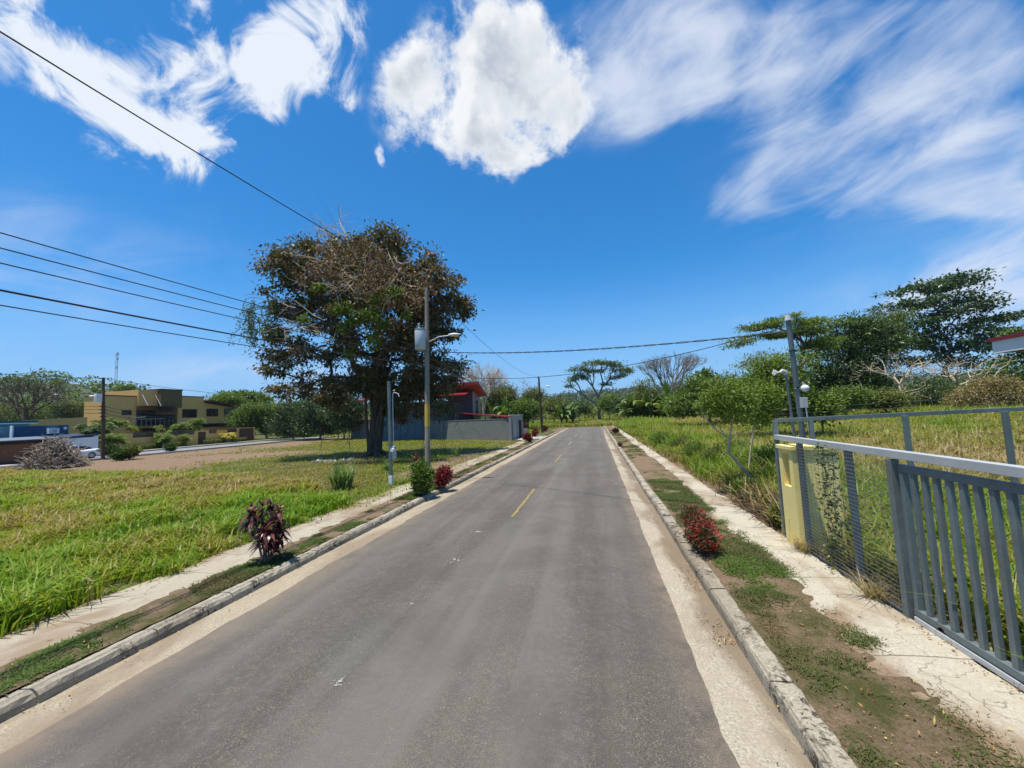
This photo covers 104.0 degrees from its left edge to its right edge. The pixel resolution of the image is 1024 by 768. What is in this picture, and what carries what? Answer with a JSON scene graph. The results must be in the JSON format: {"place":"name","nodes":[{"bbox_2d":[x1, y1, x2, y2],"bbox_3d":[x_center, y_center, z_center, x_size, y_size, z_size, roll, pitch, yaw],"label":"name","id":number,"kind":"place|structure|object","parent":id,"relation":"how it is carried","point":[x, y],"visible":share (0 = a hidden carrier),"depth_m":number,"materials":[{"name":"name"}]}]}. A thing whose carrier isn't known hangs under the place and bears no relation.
{"place":"outdoors","nodes":[
{"label":"outdoors","id":0,"kind":"place"},
{"bbox_2d":[0,434,350,466],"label":"street","id":1,"kind":"structure","parent":0,"point":[180,449],"depth_m":57.77,"materials":[{"name":"grey asphalt"}]},
{"bbox_2d":[0,467,363,638],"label":"tall grass","id":2,"kind":"structure","parent":0,"point":[45,486],"depth_m":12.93,"materials":[{"name":"green plant"}]},
{"bbox_2d":[0,383,369,431],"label":"hills","id":3,"kind":"structure","parent":0,"point":[88,391],"depth_m":166.26,"materials":[{"name":"green plant"}]},
{"bbox_2d":[0,368,369,432],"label":"woodland","id":4,"kind":"object","parent":3,"relation":"on","point":[92,386],"visible":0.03,"depth_m":168.96,"materials":[{"name":"green plant"}]},
{"bbox_2d":[0,440,524,666],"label":"sidewalk","id":5,"kind":"structure","parent":0,"point":[15,645],"depth_m":6.27,"materials":[{"name":"concrete"}]},
{"bbox_2d":[414,287,459,466],"bbox_3d":[-3.131,-0.141,17.120,1.922,8.370,0.674,-2,-5,-9],"label":"utility pole","id":6,"kind":"object","parent":5,"relation":"on","point":[422,341],"visible":0.98,"depth_m":16.95,"materials":[{"name":"concrete"}]},
{"bbox_2d":[0,232,416,345],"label":"overhead wire","id":7,"kind":"object","parent":6,"relation":"attached to","point":[171,281],"visible":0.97,"depth_m":6.67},
{"bbox_2d":[0,305,416,368],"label":"overhead wire","id":8,"kind":"object","parent":6,"relation":"attached to","point":[171,333],"visible":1,"depth_m":6.62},
{"bbox_2d":[0,262,420,355],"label":"overhead wire","id":9,"kind":"object","parent":6,"relation":"attached to","point":[170,302],"visible":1,"depth_m":6.61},
{"bbox_2d":[0,289,423,365],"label":"overhead wire","id":10,"kind":"object","parent":6,"relation":"attached to","point":[22,294],"visible":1,"depth_m":6.61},
{"bbox_2d":[0,247,423,351],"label":"overhead wire","id":11,"kind":"object","parent":6,"relation":"attached to","point":[173,292],"visible":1,"depth_m":6.66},
{"bbox_2d":[0,31,425,286],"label":"overhead wire","id":12,"kind":"object","parent":6,"relation":"attached to","point":[1,32],"visible":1,"depth_m":6.74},
{"bbox_2d":[4,438,525,509],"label":"short grass","id":13,"kind":"structure","parent":0,"point":[353,442],"depth_m":27.68,"materials":[{"name":"green plant"}]},
{"bbox_2d":[0,427,739,767],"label":"road","id":14,"kind":"structure","parent":0,"point":[572,649],"depth_m":4.23,"materials":[{"name":"grey asphalt"}]},
{"bbox_2d":[0,425,1023,697],"bbox_3d":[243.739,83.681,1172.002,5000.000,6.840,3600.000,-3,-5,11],"label":"ground","id":15,"kind":"structure","parent":0,"point":[156,461],"depth_m":28.91,"materials":[{"name":"soil"}]},
{"bbox_2d":[0,398,44,420],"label":"background tree","id":16,"kind":"object","parent":15,"relation":"on","point":[4,412],"visible":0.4,"depth_m":94.02,"materials":[{"name":"green plant"}]},
{"bbox_2d":[0,436,58,462],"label":"wall","id":17,"kind":"structure","parent":15,"relation":"on","point":[12,448],"depth_m":38.89,"materials":[{"name":"brown paint"}]},
{"bbox_2d":[0,367,83,419],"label":"sparse tree","id":18,"kind":"object","parent":15,"relation":"on","point":[34,393],"visible":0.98,"depth_m":83.66,"materials":[{"name":"green plant"}]},
{"bbox_2d":[6,400,78,420],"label":"background tree","id":19,"kind":"object","parent":15,"relation":"on","point":[42,414],"visible":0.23,"depth_m":96.20,"materials":[{"name":"green plant"}]},
{"bbox_2d":[0,425,93,441],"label":"blue house","id":20,"kind":"structure","parent":15,"relation":"on","point":[22,431],"depth_m":43.69,"materials":[{"name":"paint"}]},
{"bbox_2d":[18,417,86,433],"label":"side wall","id":21,"kind":"structure","parent":15,"relation":"on","point":[71,422],"depth_m":54.09,"materials":[{"name":"grey concrete"}]},
{"bbox_2d":[9,431,96,470],"bbox_3d":[-37.247,5.356,32.476,4.712,3.206,4.938,-1,-5,-14],"label":"brush pile","id":22,"kind":"object","parent":15,"relation":"on","point":[62,455],"visible":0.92,"depth_m":32.04,"materials":[{"name":"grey wood"}]},
{"bbox_2d":[43,399,83,418],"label":"background tree","id":23,"kind":"object","parent":15,"relation":"on","point":[70,413],"visible":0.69,"depth_m":88.15,"materials":[{"name":"green plant"}]},
{"bbox_2d":[47,433,98,455],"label":"white wall","id":24,"kind":"structure","parent":15,"relation":"on","point":[87,440],"depth_m":45.73,"materials":[{"name":"paint"}]},
{"bbox_2d":[72,419,118,437],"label":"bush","id":25,"kind":"object","parent":15,"relation":"on","point":[93,429],"visible":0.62,"depth_m":51.19,"materials":[{"name":"green plant"}]},
{"bbox_2d":[89,378,105,459],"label":"utility pole","id":26,"kind":"object","parent":15,"relation":"on","point":[99,398],"visible":0.98,"depth_m":41.36,"materials":[{"name":"brown wood"}]},
{"bbox_2d":[83,389,243,433],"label":"brown house","id":27,"kind":"structure","parent":15,"relation":"on","point":[152,402],"depth_m":66.89,"materials":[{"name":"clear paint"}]},
{"bbox_2d":[136,410,154,425],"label":"window","id":28,"kind":"structure","parent":27,"relation":"in","point":[138,412],"depth_m":65.41,"materials":[{"name":"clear glass"}]},
{"bbox_2d":[155,414,175,426],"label":"window","id":29,"kind":"structure","parent":27,"relation":"in","point":[159,420],"depth_m":68.19,"materials":[{"name":"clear glass"}]},
{"bbox_2d":[0,435,347,467],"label":"kerb","id":30,"kind":"structure","parent":15,"relation":"on","point":[192,449],"depth_m":51.69,"materials":[{"name":"concrete"}]},
{"bbox_2d":[98,427,254,450],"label":"street wall","id":31,"kind":"structure","parent":15,"relation":"on","point":[143,438],"depth_m":62.84,"materials":[{"name":"brown stone"}]},
{"bbox_2d":[0,487,393,633],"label":"weeds","id":32,"kind":"object","parent":15,"relation":"on","point":[113,591],"visible":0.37,"depth_m":6.95,"materials":[{"name":"green plant"}]},
{"bbox_2d":[202,391,249,404],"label":"background tree","id":33,"kind":"object","parent":15,"relation":"on","point":[228,398],"visible":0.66,"depth_m":82.85,"materials":[{"name":"green plant"}]},
{"bbox_2d":[203,388,277,404],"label":"umbrella tree","id":34,"kind":"object","parent":15,"relation":"on","point":[260,395],"visible":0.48,"depth_m":117.45,"materials":[{"name":"green plant"}]},
{"bbox_2d":[222,396,275,433],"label":"background tree","id":35,"kind":"object","parent":15,"relation":"on","point":[244,414],"visible":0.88,"depth_m":76.56,"materials":[{"name":"green plant"}]},
{"bbox_2d":[242,399,288,437],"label":"background tree","id":36,"kind":"object","parent":15,"relation":"on","point":[267,414],"visible":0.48,"depth_m":78.10,"materials":[{"name":"green plant"}]},
{"bbox_2d":[0,427,563,696],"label":"verge","id":37,"kind":"structure","parent":15,"relation":"on","point":[168,605],"depth_m":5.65,"materials":[{"name":"green plant"}]},
{"bbox_2d":[236,498,293,565],"bbox_3d":[-4.590,2.789,7.524,0.979,1.266,0.890,-1,-5,-13],"label":"cordyline","id":38,"kind":"object","parent":37,"relation":"on","point":[270,538],"visible":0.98,"depth_m":7.42,"materials":[{"name":"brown plant"}]},
{"bbox_2d":[408,457,435,494],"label":"leafy shrub","id":39,"kind":"object","parent":37,"relation":"on","point":[421,479],"visible":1,"depth_m":13.29,"materials":[{"name":"green plant"}]},
{"bbox_2d":[434,464,453,488],"bbox_3d":[-2.519,3.371,14.553,0.960,0.970,0.882,-3,-5,11],"label":"croton","id":40,"kind":"object","parent":37,"relation":"on","point":[443,473],"visible":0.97,"depth_m":14.41,"materials":[{"name":"red plant"}]},
{"bbox_2d":[0,427,565,722],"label":"kerb","id":41,"kind":"structure","parent":15,"relation":"on","point":[14,703],"depth_m":5.30,"materials":[{"name":"concrete"}]},
{"bbox_2d":[0,428,567,753],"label":"gutter","id":42,"kind":"object","parent":15,"relation":"on","point":[19,728],"visible":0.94,"depth_m":4.91,"materials":[{"name":"concrete"}]},
{"bbox_2d":[263,399,317,439],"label":"background tree","id":43,"kind":"object","parent":15,"relation":"on","point":[280,423],"visible":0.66,"depth_m":72.44,"materials":[{"name":"green plant"}]},
{"bbox_2d":[287,389,340,439],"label":"background tree","id":44,"kind":"object","parent":15,"relation":"on","point":[304,423],"visible":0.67,"depth_m":68.12,"materials":[{"name":"green plant"}]},
{"bbox_2d":[321,458,358,489],"bbox_3d":[-6.735,3.502,15.680,1.478,1.224,1.754,0,-5,-25],"label":"grass clump","id":45,"kind":"object","parent":15,"relation":"on","point":[344,479],"visible":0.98,"depth_m":15.40,"materials":[{"name":"green plant"}]},
{"bbox_2d":[320,393,370,439],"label":"background tree","id":46,"kind":"object","parent":15,"relation":"on","point":[343,419],"visible":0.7,"depth_m":64.76,"materials":[{"name":"green plant"}]},
{"bbox_2d":[227,201,483,457],"bbox_3d":[-11.877,-4.766,29.489,18.601,20.814,13.607,-3,-5,11],"label":"spreading tree","id":47,"kind":"object","parent":15,"relation":"on","point":[371,290],"visible":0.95,"depth_m":29.54,"materials":[{"name":"green plant"}]},
{"bbox_2d":[387,381,399,484],"bbox_3d":[-4.796,1.963,16.286,0.486,4.177,0.211,-3,-5,11],"label":"meter post","id":48,"kind":"object","parent":15,"relation":"on","point":[392,452],"visible":0.95,"depth_m":16.25,"materials":[{"name":"metal"}]},
{"bbox_2d":[357,382,486,440],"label":"red roofed house","id":49,"kind":"structure","parent":15,"relation":"on","point":[470,395],"depth_m":52.22,"materials":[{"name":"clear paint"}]},
{"bbox_2d":[351,415,512,440],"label":"boundary wall","id":50,"kind":"structure","parent":15,"relation":"on","point":[489,429],"depth_m":46.94,"materials":[{"name":"concrete"}]},
{"bbox_2d":[459,363,509,418],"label":"bare tree","id":51,"kind":"object","parent":15,"relation":"on","point":[492,375],"visible":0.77,"depth_m":71.64,"materials":[{"name":"grey plant"}]},
{"bbox_2d":[460,412,527,440],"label":"garage","id":52,"kind":"structure","parent":15,"relation":"on","point":[516,425],"depth_m":45.23,"materials":[{"name":"white paint"}]},
{"bbox_2d":[480,382,516,418],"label":"hedge tree","id":53,"kind":"object","parent":15,"relation":"on","point":[498,395],"visible":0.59,"depth_m":75.13,"materials":[{"name":"green plant"}]},
{"bbox_2d":[11,456,1021,766],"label":"leaf litter","id":54,"kind":"object","parent":15,"relation":"on","point":[729,636],"visible":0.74,"depth_m":4.47,"materials":[{"name":"brown plant"}]},
{"bbox_2d":[504,397,545,423],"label":"hedge tree","id":55,"kind":"object","parent":15,"relation":"on","point":[529,408],"visible":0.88,"depth_m":68.68,"materials":[{"name":"green plant"}]},
{"bbox_2d":[543,395,574,422],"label":"hedge tree","id":56,"kind":"object","parent":15,"relation":"on","point":[558,402],"visible":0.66,"depth_m":93.93,"materials":[{"name":"green plant"}]},
{"bbox_2d":[568,399,599,419],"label":"hedge tree","id":57,"kind":"object","parent":15,"relation":"on","point":[584,407],"visible":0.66,"depth_m":98.50,"materials":[{"name":"green plant"}]},
{"bbox_2d":[561,358,636,419],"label":"umbrella tree","id":58,"kind":"object","parent":15,"relation":"on","point":[595,363],"visible":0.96,"depth_m":104.45,"materials":[{"name":"green plant"}]},
{"bbox_2d":[594,391,620,418],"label":"hedge tree","id":59,"kind":"object","parent":15,"relation":"on","point":[602,403],"visible":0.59,"depth_m":91.30,"materials":[{"name":"green plant"}]},
{"bbox_2d":[625,374,663,417],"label":"hedge tree","id":60,"kind":"object","parent":15,"relation":"on","point":[641,387],"visible":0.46,"depth_m":77.05,"materials":[{"name":"green plant"}]},
{"bbox_2d":[635,351,706,394],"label":"bare umbrella tree","id":61,"kind":"object","parent":15,"relation":"on","point":[655,363],"visible":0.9,"depth_m":118.96,"materials":[{"name":"grey plant"}]},
{"bbox_2d":[681,439,710,460],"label":"weed bush","id":62,"kind":"object","parent":15,"relation":"on","point":[694,446],"visible":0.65,"depth_m":18.12,"materials":[{"name":"green plant"}]},
{"bbox_2d":[655,366,746,423],"bbox_3d":[19.962,1.633,40.194,11.083,6.344,7.509,-3,-5,11],"label":"leafy tree","id":63,"kind":"object","parent":15,"relation":"on","point":[678,403],"visible":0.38,"depth_m":39.53,"materials":[{"name":"green plant"}]},
{"bbox_2d":[603,427,813,767],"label":"gutter","id":64,"kind":"object","parent":15,"relation":"on","point":[752,739],"visible":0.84,"depth_m":4.06,"materials":[{"name":"concrete"}]},
{"bbox_2d":[696,442,732,463],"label":"weed bush","id":65,"kind":"object","parent":15,"relation":"on","point":[719,449],"visible":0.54,"depth_m":16.12,"materials":[{"name":"green plant"}]},
{"bbox_2d":[686,373,764,477],"bbox_3d":[6.311,1.442,11.749,2.274,3.639,1.562,-3,-5,11],"label":"sapling","id":66,"kind":"object","parent":15,"relation":"on","point":[717,399],"visible":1,"depth_m":11.69,"materials":[{"name":"green plant"}]},
{"bbox_2d":[481,377,972,420],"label":"woodland","id":67,"kind":"object","parent":15,"relation":"on","point":[593,413],"visible":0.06,"depth_m":121.46,"materials":[{"name":"green plant"}]},
{"bbox_2d":[604,426,857,767],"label":"kerb","id":68,"kind":"structure","parent":15,"relation":"on","point":[814,735],"depth_m":3.88,"materials":[{"name":"concrete"}]},
{"bbox_2d":[728,475,765,498],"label":"weed bush","id":69,"kind":"object","parent":15,"relation":"on","point":[738,484],"visible":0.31,"depth_m":10.70,"materials":[{"name":"green plant"}]},
{"bbox_2d":[721,468,781,529],"bbox_3d":[6.094,2.526,9.376,1.877,0.975,3.911,-3,-5,11],"label":"clump","id":70,"kind":"object","parent":15,"relation":"on","point":[755,505],"visible":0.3,"depth_m":9.47,"materials":[{"name":"brown plant"}]},
{"bbox_2d":[742,440,784,469],"bbox_3d":[8.429,2.568,13.370,1.566,1.378,1.322,1,-6,-33],"label":"weed bush","id":71,"kind":"object","parent":15,"relation":"on","point":[760,453],"visible":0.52,"depth_m":13.27,"materials":[{"name":"green plant"}]},
{"bbox_2d":[739,376,794,469],"bbox_3d":[8.232,1.228,12.912,1.515,3.026,1.329,-1,-5,-18],"label":"sapling","id":72,"kind":"object","parent":15,"relation":"on","point":[769,401],"visible":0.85,"depth_m":12.88,"materials":[{"name":"green plant"}]},
{"bbox_2d":[724,345,835,430],"bbox_3d":[16.252,0.650,25.086,6.619,6.130,5.082,-3,-5,11],"label":"leafy tree","id":73,"kind":"object","parent":15,"relation":"on","point":[767,367],"visible":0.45,"depth_m":24.46,"materials":[{"name":"green plant"}]},
{"bbox_2d":[772,369,795,443],"bbox_3d":[5.706,1.301,8.114,0.592,3.230,0.184,-1,-5,-23],"label":"conduit riser","id":74,"kind":"object","parent":15,"relation":"on","point":[784,372],"visible":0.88,"depth_m":8.13,"materials":[{"name":"metal"}]},
{"bbox_2d":[719,311,851,391],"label":"rain tree","id":75,"kind":"object","parent":15,"relation":"on","point":[806,326],"visible":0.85,"depth_m":45.33,"materials":[{"name":"green plant"}]},
{"bbox_2d":[785,315,809,437],"bbox_3d":[6.258,0.715,8.548,0.619,4.426,0.275,2,-6,-43],"label":"service mast","id":76,"kind":"object","parent":15,"relation":"on","point":[801,402],"visible":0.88,"depth_m":8.55,"materials":[{"name":"metal"}]},
{"bbox_2d":[430,331,786,353],"bbox_3d":[1.182,-1.268,12.928,12.791,1.441,0.018,-7,-6,42],"label":"overhead wire","id":77,"kind":"object","parent":76,"relation":"attached to","point":[624,347],"visible":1,"depth_m":10.85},
{"bbox_2d":[775,444,846,554],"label":"meter pillar","id":78,"kind":"structure","parent":15,"relation":"on","point":[790,483],"depth_m":6.85,"materials":[{"name":"yellow paint"}]},
{"bbox_2d":[605,426,1023,767],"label":"verge","id":79,"kind":"structure","parent":15,"relation":"on","point":[932,737],"depth_m":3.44,"materials":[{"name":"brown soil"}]},
{"bbox_2d":[679,504,717,537],"bbox_3d":[3.532,2.646,7.679,0.628,0.732,1.237,-3,-5,11],"label":"ixora","id":80,"kind":"object","parent":79,"relation":"on","point":[690,512],"visible":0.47,"depth_m":7.52,"materials":[{"name":"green plant"}]},
{"bbox_2d":[683,515,723,554],"bbox_3d":[3.325,2.638,7.023,0.660,0.626,1.042,-3,-5,11],"label":"ixora","id":81,"kind":"object","parent":79,"relation":"on","point":[702,530],"visible":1,"depth_m":6.87,"materials":[{"name":"red plant"}]},
{"bbox_2d":[783,383,854,434],"bbox_3d":[18.178,1.701,24.023,3.905,3.633,3.960,-1,-5,-14],"label":"bush","id":82,"kind":"object","parent":15,"relation":"on","point":[826,401],"visible":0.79,"depth_m":23.36,"materials":[{"name":"green plant"}]},
{"bbox_2d":[820,381,883,414],"bbox_3d":[31.924,1.743,37.825,5.456,4.191,4.882,-2,-5,-9],"label":"bush","id":83,"kind":"object","parent":15,"relation":"on","point":[858,395],"visible":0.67,"depth_m":37.13,"materials":[{"name":"green plant"}]},
{"bbox_2d":[787,309,937,409],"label":"rain tree","id":84,"kind":"object","parent":15,"relation":"on","point":[868,335],"visible":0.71,"depth_m":49.94,"materials":[{"name":"green plant"}]},
{"bbox_2d":[855,384,925,412],"bbox_3d":[35.222,1.838,38.086,6.286,3.593,4.856,-3,-5,11],"label":"bush","id":85,"kind":"object","parent":15,"relation":"on","point":[897,398],"visible":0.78,"depth_m":37.11,"materials":[{"name":"green plant"}]},
{"bbox_2d":[839,351,946,408],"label":"dead tree","id":86,"kind":"object","parent":15,"relation":"on","point":[894,375],"visible":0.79,"depth_m":41.80,"materials":[{"name":"grey plant"}]},
{"bbox_2d":[772,421,1023,613],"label":"wire fence","id":87,"kind":"object","parent":15,"relation":"on","point":[1010,470],"visible":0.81,"depth_m":5.42,"materials":[{"name":"metal"}]},
{"bbox_2d":[811,438,849,569],"bbox_3d":[4.795,1.813,5.939,0.408,2.032,0.816,-3,-5,11],"label":"climbing vine","id":88,"kind":"object","parent":87,"relation":"attached to","point":[826,489],"visible":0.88,"depth_m":6.01,"materials":[{"name":"green plant"}]},
{"bbox_2d":[774,395,1023,521],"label":"wire fence","id":89,"kind":"object","parent":15,"relation":"on","point":[1007,433],"visible":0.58,"depth_m":7.24,"materials":[{"name":"metal"}]},
{"bbox_2d":[864,305,933,389],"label":"feathery tree","id":90,"kind":"object","parent":15,"relation":"on","point":[901,314],"visible":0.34,"depth_m":59.13,"materials":[{"name":"green plant"}]},
{"bbox_2d":[885,459,916,620],"bbox_3d":[4.507,1.808,4.630,0.090,1.855,0.090,-3,-5,11],"label":"gate post","id":91,"kind":"object","parent":15,"relation":"on","point":[901,549],"visible":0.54,"depth_m":4.61,"materials":[{"name":"metal"}]},
{"bbox_2d":[894,374,963,407],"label":"bush","id":92,"kind":"object","parent":15,"relation":"on","point":[932,386],"visible":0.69,"depth_m":43.12,"materials":[{"name":"green plant"}]},
{"bbox_2d":[862,267,1023,400],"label":"layered tree","id":93,"kind":"object","parent":15,"relation":"on","point":[945,284],"visible":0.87,"depth_m":64.59,"materials":[{"name":"green plant"}]},
{"bbox_2d":[904,353,1017,398],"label":"dead tree","id":94,"kind":"object","parent":15,"relation":"on","point":[933,369],"visible":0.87,"depth_m":43.58,"materials":[{"name":"grey plant"}]},
{"bbox_2d":[935,369,1023,408],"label":"flowering bush","id":95,"kind":"object","parent":15,"relation":"on","point":[1008,388],"visible":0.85,"depth_m":35.35,"materials":[{"name":"green plant"}]},
{"bbox_2d":[959,321,1023,393],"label":"broadleaf tree","id":96,"kind":"object","parent":15,"relation":"on","point":[1006,368],"visible":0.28,"depth_m":48.17,"materials":[{"name":"green plant"}]},
{"bbox_2d":[987,332,1023,353],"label":"neighbour house","id":97,"kind":"structure","parent":15,"relation":"on","point":[1011,343],"depth_m":14.47,"materials":[{"name":"white paint"}]},
{"bbox_2d":[0,0,1023,404],"label":"sky","id":98,"kind":"structure","parent":0,"point":[605,174],"materials":[{"name":"blue"}]},
{"bbox_2d":[526,399,970,427],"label":"tall grass","id":99,"kind":"structure","parent":0,"point":[595,421],"depth_m":85.50,"materials":[{"name":"green plant"}]},
{"bbox_2d":[573,376,1010,404],"bbox_3d":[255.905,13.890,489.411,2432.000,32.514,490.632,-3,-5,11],"label":"hills","id":100,"kind":"structure","parent":0,"point":[671,391],"depth_m":482.55,"materials":[{"name":"green plant"}]},
{"bbox_2d":[277,366,1023,407],"bbox_3d":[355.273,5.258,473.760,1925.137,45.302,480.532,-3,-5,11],"label":"woodland","id":101,"kind":"object","parent":100,"relation":"on","point":[591,394],"visible":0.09,"depth_m":469.64,"materials":[{"name":"green plant"}]},
{"bbox_2d":[612,425,1023,767],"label":"sidewalk","id":102,"kind":"structure","parent":0,"point":[917,655],"depth_m":4.04,"materials":[{"name":"concrete"}]},
{"bbox_2d":[821,560,900,603],"bbox_3d":[4.469,2.532,5.090,1.119,0.352,1.164,2,-6,-44],"label":"dry tussock","id":103,"kind":"object","parent":102,"relation":"on","point":[871,591],"visible":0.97,"depth_m":5.05,"materials":[{"name":"beige plant"}]},
{"bbox_2d":[898,464,1023,691],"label":"steel gate","id":104,"kind":"structure","parent":102,"relation":"on","point":[999,664],"depth_m":3.81,"materials":[{"name":"grey metal"}]},
{"bbox_2d":[613,399,1023,665],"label":"tall grass","id":105,"kind":"structure","parent":0,"point":[641,429],"depth_m":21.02,"materials":[{"name":"green plant"}]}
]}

